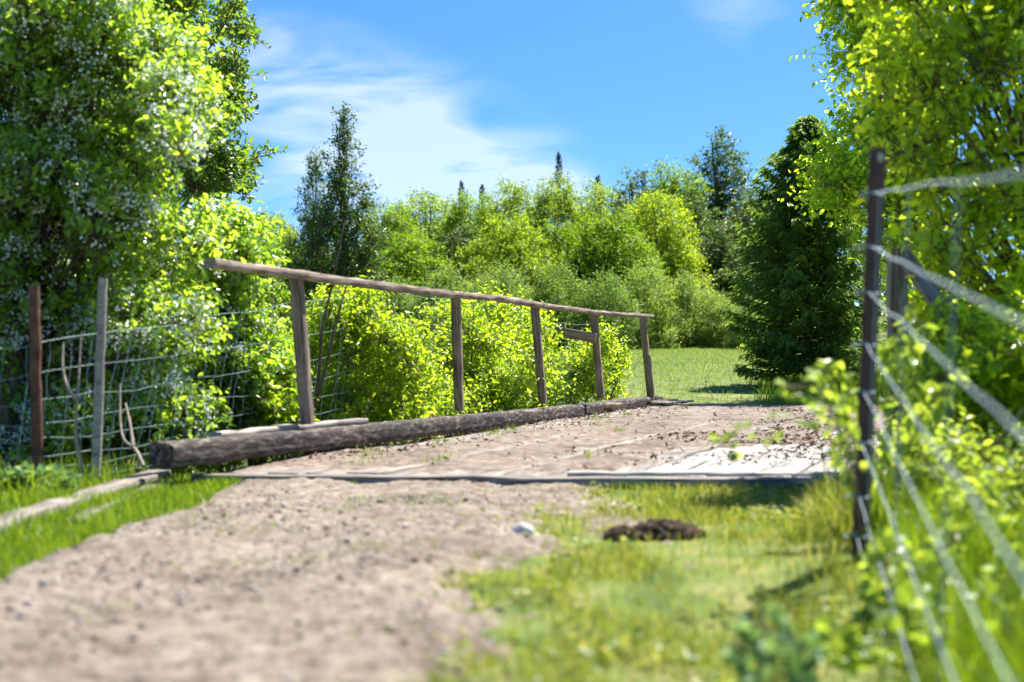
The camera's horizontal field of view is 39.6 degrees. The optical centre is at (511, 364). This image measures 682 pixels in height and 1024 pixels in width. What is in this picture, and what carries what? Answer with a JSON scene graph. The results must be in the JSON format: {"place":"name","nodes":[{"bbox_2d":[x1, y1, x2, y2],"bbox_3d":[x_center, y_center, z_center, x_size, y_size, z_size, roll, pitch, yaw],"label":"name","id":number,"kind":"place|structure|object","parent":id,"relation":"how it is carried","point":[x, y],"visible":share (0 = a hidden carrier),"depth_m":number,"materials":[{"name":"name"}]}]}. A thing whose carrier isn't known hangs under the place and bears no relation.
{"place":"outdoors","nodes":[
{"label":"outdoors","id":0,"kind":"place"},
{"bbox_2d":[0,477,698,681],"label":"dirt road","id":1,"kind":"structure","parent":0,"point":[228,630],"depth_m":4.49,"materials":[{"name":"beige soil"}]},
{"bbox_2d":[511,522,534,534],"bbox_3d":[0.047,0.740,6.216,0.123,0.106,0.091,0,0,0],"label":"stone","id":2,"kind":"object","parent":1,"relation":"on","point":[520,528],"visible":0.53,"depth_m":6.18,"materials":[{"name":"white stone"}]},
{"bbox_2d":[602,524,641,541],"bbox_3d":[0.483,0.732,6.102,0.195,0.099,0.165,0,0,0],"label":"soil clod","id":3,"kind":"object","parent":1,"relation":"on","point":[614,533],"visible":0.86,"depth_m":6.06,"materials":[{"name":"brown soil"}]},
{"bbox_2d":[0,306,1023,681],"bbox_3d":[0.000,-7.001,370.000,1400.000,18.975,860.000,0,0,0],"label":"ground","id":4,"kind":"structure","parent":0,"point":[729,582],"depth_m":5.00,"materials":[{"name":"green plant"}]},
{"bbox_2d":[0,459,81,495],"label":"weed","id":5,"kind":"object","parent":4,"relation":"on","point":[21,468],"visible":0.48,"depth_m":7.98,"materials":[{"name":"green plant"}]},
{"bbox_2d":[65,480,167,523],"bbox_3d":[-2.100,0.739,7.650,0.092,0.064,1.901,0,1,-1],"label":"ground timber","id":6,"kind":"object","parent":4,"relation":"on","point":[155,481],"visible":0.19,"depth_m":7.30,"materials":[{"name":"grey wood"}]},
{"bbox_2d":[0,0,251,477],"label":"hawthorn shrub","id":7,"kind":"object","parent":4,"relation":"on","point":[66,177],"visible":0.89,"depth_m":10.08,"materials":[{"name":"green plant"}]},
{"bbox_2d":[0,368,302,478],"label":"undergrowth shrub","id":8,"kind":"object","parent":4,"relation":"on","point":[179,430],"visible":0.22,"depth_m":10.95,"materials":[{"name":"green plant"}]},
{"bbox_2d":[1,173,317,459],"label":"thicket shrub","id":9,"kind":"object","parent":4,"relation":"on","point":[276,310],"visible":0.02,"depth_m":13.02,"materials":[{"name":"green plant"}]},
{"bbox_2d":[96,0,287,477],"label":"alder tree","id":10,"kind":"object","parent":4,"relation":"on","point":[227,170],"visible":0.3,"depth_m":15.91,"materials":[{"name":"green plant"}]},
{"bbox_2d":[168,192,348,472],"bbox_3d":[-2.322,0.349,11.940,1.407,3.689,2.115,0,0,-22],"label":"hawthorn shrub","id":11,"kind":"object","parent":4,"relation":"on","point":[257,239],"visible":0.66,"depth_m":11.43,"materials":[{"name":"green plant"}]},
{"bbox_2d":[251,205,307,334],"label":"broadleaf tree","id":12,"kind":"object","parent":4,"relation":"on","point":[287,229],"visible":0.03,"depth_m":69.51,"materials":[{"name":"green plant"}]},
{"bbox_2d":[0,277,596,476],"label":"wire fence","id":13,"kind":"object","parent":4,"relation":"on","point":[36,399],"visible":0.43,"depth_m":8.77,"materials":[{"name":"grey metal"}]},
{"bbox_2d":[61,333,83,473],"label":"dead stem","id":14,"kind":"object","parent":13,"relation":"attached to","point":[75,398],"visible":1,"depth_m":8.70,"materials":[{"name":"brown wood"}]},
{"bbox_2d":[119,384,144,466],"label":"dead stem","id":15,"kind":"object","parent":13,"relation":"attached to","point":[134,448],"visible":1,"depth_m":9.04,"materials":[{"name":"brown wood"}]},
{"bbox_2d":[222,352,375,464],"bbox_3d":[-1.956,1.028,11.822,1.748,2.309,1.358,0,0,0],"label":"leafy shrub","id":16,"kind":"object","parent":4,"relation":"on","point":[279,409],"visible":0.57,"depth_m":11.35,"materials":[{"name":"green plant"}]},
{"bbox_2d":[276,146,338,335],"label":"slender tree","id":17,"kind":"object","parent":4,"relation":"on","point":[309,212],"visible":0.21,"depth_m":41.88,"materials":[{"name":"green plant"}]},
{"bbox_2d":[292,101,402,324],"bbox_3d":[-4.681,-3.679,39.985,3.341,7.396,3.450,0,0,14],"label":"slender tree","id":18,"kind":"object","parent":4,"relation":"on","point":[348,263],"visible":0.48,"depth_m":39.66,"materials":[{"name":"green plant"}]},
{"bbox_2d":[347,256,400,316],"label":"broadleaf tree","id":19,"kind":"object","parent":4,"relation":"on","point":[373,278],"depth_m":61.37,"materials":[{"name":"green plant"}]},
{"bbox_2d":[279,270,487,446],"bbox_3d":[-1.393,0.666,14.270,2.303,3.145,2.683,0,0,0],"label":"leafy shrub","id":20,"kind":"object","parent":4,"relation":"on","point":[422,387],"visible":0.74,"depth_m":13.51,"materials":[{"name":"green plant"}]},
{"bbox_2d":[352,196,433,278],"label":"broadleaf tree","id":21,"kind":"object","parent":4,"relation":"on","point":[398,224],"visible":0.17,"depth_m":71.36,"materials":[{"name":"green plant"}]},
{"bbox_2d":[382,270,424,330],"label":"willow shrub","id":22,"kind":"object","parent":4,"relation":"on","point":[399,297],"visible":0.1,"depth_m":55.65,"materials":[{"name":"green plant"}]},
{"bbox_2d":[370,230,461,311],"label":"broadleaf tree","id":23,"kind":"object","parent":4,"relation":"on","point":[408,258],"visible":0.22,"depth_m":62.02,"materials":[{"name":"green plant"}]},
{"bbox_2d":[382,187,481,259],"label":"broadleaf tree","id":24,"kind":"object","parent":4,"relation":"on","point":[437,206],"visible":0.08,"depth_m":77.20,"materials":[{"name":"green plant"}]},
{"bbox_2d":[339,264,547,443],"bbox_3d":[-0.957,0.553,16.078,2.733,3.275,2.668,0,0,0],"label":"leafy shrub","id":25,"kind":"object","parent":4,"relation":"on","point":[499,380],"visible":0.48,"depth_m":15.44,"materials":[{"name":"green plant"}]},
{"bbox_2d":[396,258,490,339],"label":"willow shrub","id":26,"kind":"object","parent":4,"relation":"on","point":[437,286],"visible":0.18,"depth_m":54.61,"materials":[{"name":"green plant"}]},
{"bbox_2d":[418,223,490,296],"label":"broadleaf tree","id":27,"kind":"object","parent":4,"relation":"on","point":[453,242],"visible":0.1,"depth_m":63.62,"materials":[{"name":"green plant"}]},
{"bbox_2d":[455,180,464,216],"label":"fir tree","id":28,"kind":"object","parent":4,"relation":"on","point":[462,186],"visible":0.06,"depth_m":103.97,"materials":[{"name":"green plant"}]},
{"bbox_2d":[424,187,517,269],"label":"broadleaf tree","id":29,"kind":"object","parent":4,"relation":"on","point":[458,212],"visible":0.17,"depth_m":75.50,"materials":[{"name":"green plant"}]},
{"bbox_2d":[476,184,484,221],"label":"fir tree","id":30,"kind":"object","parent":4,"relation":"on","point":[482,190],"visible":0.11,"depth_m":105.94,"materials":[{"name":"green plant"}]},
{"bbox_2d":[424,278,580,408],"bbox_3d":[-0.197,0.528,17.181,2.080,3.207,2.503,0,0,0],"label":"leafy shrub","id":31,"kind":"object","parent":4,"relation":"on","point":[504,312],"visible":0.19,"depth_m":16.98,"materials":[{"name":"green plant"}]},
{"bbox_2d":[462,257,556,329],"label":"willow shrub","id":32,"kind":"object","parent":4,"relation":"on","point":[510,289],"visible":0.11,"depth_m":55.48,"materials":[{"name":"green plant"}]},
{"bbox_2d":[449,212,573,316],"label":"broadleaf tree","id":33,"kind":"object","parent":4,"relation":"on","point":[523,253],"visible":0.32,"depth_m":61.17,"materials":[{"name":"green plant"}]},
{"bbox_2d":[474,174,551,252],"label":"broadleaf tree","id":34,"kind":"object","parent":4,"relation":"on","point":[510,206],"visible":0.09,"depth_m":77.08,"materials":[{"name":"green plant"}]},
{"bbox_2d":[149,395,885,488],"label":"timber bridge","id":35,"kind":"structure","parent":4,"relation":"on","point":[704,466],"depth_m":9.43,"materials":[{"name":"grey wood"}]},
{"bbox_2d":[209,418,367,436],"bbox_3d":[-1.560,0.453,10.275,0.114,0.058,2.004,0,1,23],"label":"loose board","id":36,"kind":"object","parent":35,"relation":"on","point":[320,424],"visible":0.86,"depth_m":10.10,"materials":[{"name":"grey wood"}]},
{"bbox_2d":[203,258,654,424],"bbox_3d":[-0.192,-0.076,14.426,0.708,1.225,11.383,0,0,21],"label":"wooden railing","id":37,"kind":"object","parent":35,"relation":"on","point":[297,278],"visible":0.96,"depth_m":12.99,"materials":[{"name":"brown wood"}]},
{"bbox_2d":[221,404,885,476],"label":"deck dirt","id":38,"kind":"structure","parent":35,"relation":"on","point":[497,460],"depth_m":11.38,"materials":[{"name":"beige soil"}]},
{"bbox_2d":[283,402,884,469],"bbox_3d":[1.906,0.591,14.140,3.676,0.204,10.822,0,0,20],"label":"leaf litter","id":39,"kind":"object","parent":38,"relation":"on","point":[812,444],"visible":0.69,"depth_m":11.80,"materials":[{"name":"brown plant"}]},
{"bbox_2d":[647,399,677,404],"bbox_3d":[1.996,0.516,19.699,0.290,0.061,0.924,0,1,30],"label":"loose board","id":40,"kind":"object","parent":38,"relation":"on","point":[658,400],"visible":0.41,"depth_m":19.55,"materials":[{"name":"grey wood"}]},
{"bbox_2d":[651,400,693,403],"bbox_3d":[2.219,0.516,19.602,0.234,0.039,1.306,0,0,23],"label":"loose board","id":41,"kind":"object","parent":38,"relation":"on","point":[674,402],"visible":1,"depth_m":19.46,"materials":[{"name":"grey wood"}]},
{"bbox_2d":[64,236,1022,335],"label":"woodland","id":42,"kind":"object","parent":4,"relation":"on","point":[882,294],"depth_m":95.44,"materials":[{"name":"green plant"}]},
{"bbox_2d":[517,169,594,259],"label":"broadleaf tree","id":43,"kind":"object","parent":4,"relation":"on","point":[557,209],"visible":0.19,"depth_m":75.47,"materials":[{"name":"green plant"}]},
{"bbox_2d":[512,254,600,349],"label":"willow shrub","id":44,"kind":"object","parent":4,"relation":"on","point":[558,296],"visible":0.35,"depth_m":54.66,"materials":[{"name":"green plant"}]},
{"bbox_2d":[551,152,566,239],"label":"fir tree","id":45,"kind":"object","parent":4,"relation":"on","point":[558,159],"visible":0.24,"depth_m":103.94,"materials":[{"name":"green plant"}]},
{"bbox_2d":[518,218,621,306],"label":"broadleaf tree","id":46,"kind":"object","parent":4,"relation":"on","point":[559,246],"visible":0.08,"depth_m":63.18,"materials":[{"name":"green plant"}]},
{"bbox_2d":[544,316,641,406],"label":"leafy shrub","id":47,"kind":"object","parent":4,"relation":"on","point":[612,355],"visible":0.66,"depth_m":19.44,"materials":[{"name":"green plant"}]},
{"bbox_2d":[591,174,602,232],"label":"fir tree","id":48,"kind":"object","parent":4,"relation":"on","point":[597,178],"visible":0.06,"depth_m":103.97,"materials":[{"name":"green plant"}]},
{"bbox_2d":[563,177,637,245],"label":"broadleaf tree","id":49,"kind":"object","parent":4,"relation":"on","point":[599,196],"visible":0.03,"depth_m":77.47,"materials":[{"name":"green plant"}]},
{"bbox_2d":[552,265,650,349],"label":"willow shrub","id":50,"kind":"object","parent":4,"relation":"on","point":[605,304],"visible":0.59,"depth_m":53.62,"materials":[{"name":"green plant"}]},
{"bbox_2d":[556,205,676,345],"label":"broadleaf tree","id":51,"kind":"object","parent":4,"relation":"on","point":[616,250],"visible":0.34,"depth_m":61.31,"materials":[{"name":"green plant"}]},
{"bbox_2d":[580,166,700,289],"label":"broadleaf tree","id":52,"kind":"object","parent":4,"relation":"on","point":[619,203],"visible":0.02,"depth_m":73.71,"materials":[{"name":"green plant"}]},
{"bbox_2d":[638,172,646,195],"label":"fir tree","id":53,"kind":"object","parent":4,"relation":"on","point":[644,177],"visible":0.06,"depth_m":103.95,"materials":[{"name":"green plant"}]},
{"bbox_2d":[606,253,694,348],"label":"willow shrub","id":54,"kind":"object","parent":4,"relation":"on","point":[650,300],"visible":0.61,"depth_m":55.74,"materials":[{"name":"green plant"}]},
{"bbox_2d":[597,188,726,314],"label":"broadleaf tree","id":55,"kind":"object","parent":4,"relation":"on","point":[677,250],"visible":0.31,"depth_m":66.88,"materials":[{"name":"green plant"}]},
{"bbox_2d":[631,518,706,541],"bbox_3d":[0.659,0.730,6.152,0.368,0.134,0.272,0,0,0],"label":"soil clod","id":56,"kind":"object","parent":4,"relation":"on","point":[661,527],"visible":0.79,"depth_m":6.08,"materials":[{"name":"brown soil"}]},
{"bbox_2d":[638,156,719,248],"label":"broadleaf tree","id":57,"kind":"object","parent":4,"relation":"on","point":[674,186],"visible":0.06,"depth_m":83.38,"materials":[{"name":"green plant"}]},
{"bbox_2d":[647,267,725,347],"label":"willow shrub","id":58,"kind":"object","parent":4,"relation":"on","point":[687,301],"visible":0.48,"depth_m":57.53,"materials":[{"name":"green plant"}]},
{"bbox_2d":[666,184,738,308],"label":"broadleaf tree","id":59,"kind":"object","parent":4,"relation":"on","point":[695,208],"visible":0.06,"depth_m":79.59,"materials":[{"name":"green plant"}]},
{"bbox_2d":[686,287,740,347],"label":"willow shrub","id":60,"kind":"object","parent":4,"relation":"on","point":[706,331],"visible":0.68,"depth_m":56.48,"materials":[{"name":"green plant"}]},
{"bbox_2d":[680,124,760,239],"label":"broadleaf tree","id":61,"kind":"object","parent":4,"relation":"on","point":[718,185],"visible":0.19,"depth_m":87.16,"materials":[{"name":"green plant"}]},
{"bbox_2d":[688,219,766,333],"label":"broadleaf tree","id":62,"kind":"object","parent":4,"relation":"on","point":[728,257],"visible":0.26,"depth_m":73.22,"materials":[{"name":"green plant"}]},
{"bbox_2d":[716,186,773,304],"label":"broadleaf tree","id":63,"kind":"object","parent":4,"relation":"on","point":[744,206],"visible":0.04,"depth_m":81.64,"materials":[{"name":"green plant"}]},
{"bbox_2d":[721,295,776,348],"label":"willow shrub","id":64,"kind":"object","parent":4,"relation":"on","point":[733,337],"visible":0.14,"depth_m":54.64,"materials":[{"name":"green plant"}]},
{"bbox_2d":[629,344,878,384],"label":"buttercups","id":65,"kind":"object","parent":4,"relation":"on","point":[710,364],"visible":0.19,"depth_m":33.73,"materials":[{"name":"yellow plant"}]},
{"bbox_2d":[718,601,829,681],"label":"thistle","id":66,"kind":"object","parent":4,"relation":"on","point":[765,652],"visible":1,"depth_m":3.17,"materials":[{"name":"green plant"}]},
{"bbox_2d":[709,370,868,530],"bbox_3d":[0.977,0.307,4.802,0.812,0.581,0.201,0,0,-43],"label":"bramble","id":67,"kind":"object","parent":4,"relation":"on","point":[835,458],"visible":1,"depth_m":4.87,"materials":[{"name":"green plant"}]},
{"bbox_2d":[750,176,852,330],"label":"broadleaf tree","id":68,"kind":"object","parent":4,"relation":"on","point":[804,238],"depth_m":83.61,"materials":[{"name":"green plant"}]},
{"bbox_2d":[717,114,886,381],"bbox_3d":[5.252,-2.014,25.501,3.136,4.944,3.089,0,0,0],"label":"cedar tree","id":69,"kind":"object","parent":4,"relation":"on","point":[795,283],"visible":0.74,"depth_m":25.06,"materials":[{"name":"green plant"}]},
{"bbox_2d":[777,0,994,354],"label":"alder tree","id":70,"kind":"object","parent":4,"relation":"on","point":[838,181],"visible":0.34,"depth_m":22.08,"materials":[{"name":"green plant"}]},
{"bbox_2d":[805,304,970,528],"bbox_3d":[1.532,0.228,6.054,0.729,0.973,0.480,0,0,-19],"label":"bramble","id":71,"kind":"object","parent":4,"relation":"on","point":[920,409],"visible":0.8,"depth_m":5.98,"materials":[{"name":"green plant"}]},
{"bbox_2d":[852,519,974,637],"bbox_3d":[1.243,0.678,4.391,0.405,0.388,0.342,0,0,0],"label":"bramble","id":72,"kind":"object","parent":4,"relation":"on","point":[872,587],"visible":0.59,"depth_m":4.38,"materials":[{"name":"green plant"}]},
{"bbox_2d":[807,537,1023,681],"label":"bramble","id":73,"kind":"object","parent":4,"relation":"on","point":[853,650],"visible":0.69,"depth_m":3.81,"materials":[{"name":"green plant"}]},
{"bbox_2d":[877,365,964,456],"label":"undergrowth shrub","id":74,"kind":"object","parent":4,"relation":"on","point":[881,374],"visible":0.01,"depth_m":11.97,"materials":[{"name":"green plant"}]},
{"bbox_2d":[819,0,1023,414],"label":"alder tree","id":75,"kind":"object","parent":4,"relation":"on","point":[986,37],"visible":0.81,"depth_m":8.79,"materials":[{"name":"green plant"}]},
{"bbox_2d":[820,397,1023,528],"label":"weed clump","id":76,"kind":"object","parent":4,"relation":"on","point":[930,452],"visible":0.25,"depth_m":6.47,"materials":[{"name":"green plant"}]},
{"bbox_2d":[886,247,959,433],"bbox_3d":[2.423,0.071,8.444,0.153,1.576,0.746,0,0,-9],"label":"brace post","id":77,"kind":"object","parent":4,"relation":"on","point":[927,288],"visible":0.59,"depth_m":8.70,"materials":[{"name":"grey wood"}]},
{"bbox_2d":[842,147,1023,681],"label":"wire fence","id":78,"kind":"object","parent":4,"relation":"on","point":[868,344],"visible":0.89,"depth_m":5.38,"materials":[{"name":"grey metal"}]},
{"bbox_2d":[880,271,1023,477],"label":"undergrowth shrub","id":79,"kind":"object","parent":4,"relation":"on","point":[1002,391],"visible":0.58,"depth_m":7.81,"materials":[{"name":"green plant"}]},
{"bbox_2d":[893,426,1023,569],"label":"weed clump","id":80,"kind":"object","parent":4,"relation":"on","point":[1012,465],"visible":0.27,"depth_m":5.43,"materials":[{"name":"green plant"}]},
{"bbox_2d":[3,0,1023,305],"label":"sky","id":81,"kind":"structure","parent":0,"point":[444,93],"materials":[{"name":"blue"}]},
{"bbox_2d":[205,414,1023,681],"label":"verge grass","id":82,"kind":"structure","parent":0,"point":[809,513],"depth_m":4.90,"materials":[{"name":"green plant"}]},
{"bbox_2d":[550,343,931,403],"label":"field grass","id":83,"kind":"structure","parent":0,"point":[706,354],"depth_m":35.05,"materials":[{"name":"green plant"}]}
]}

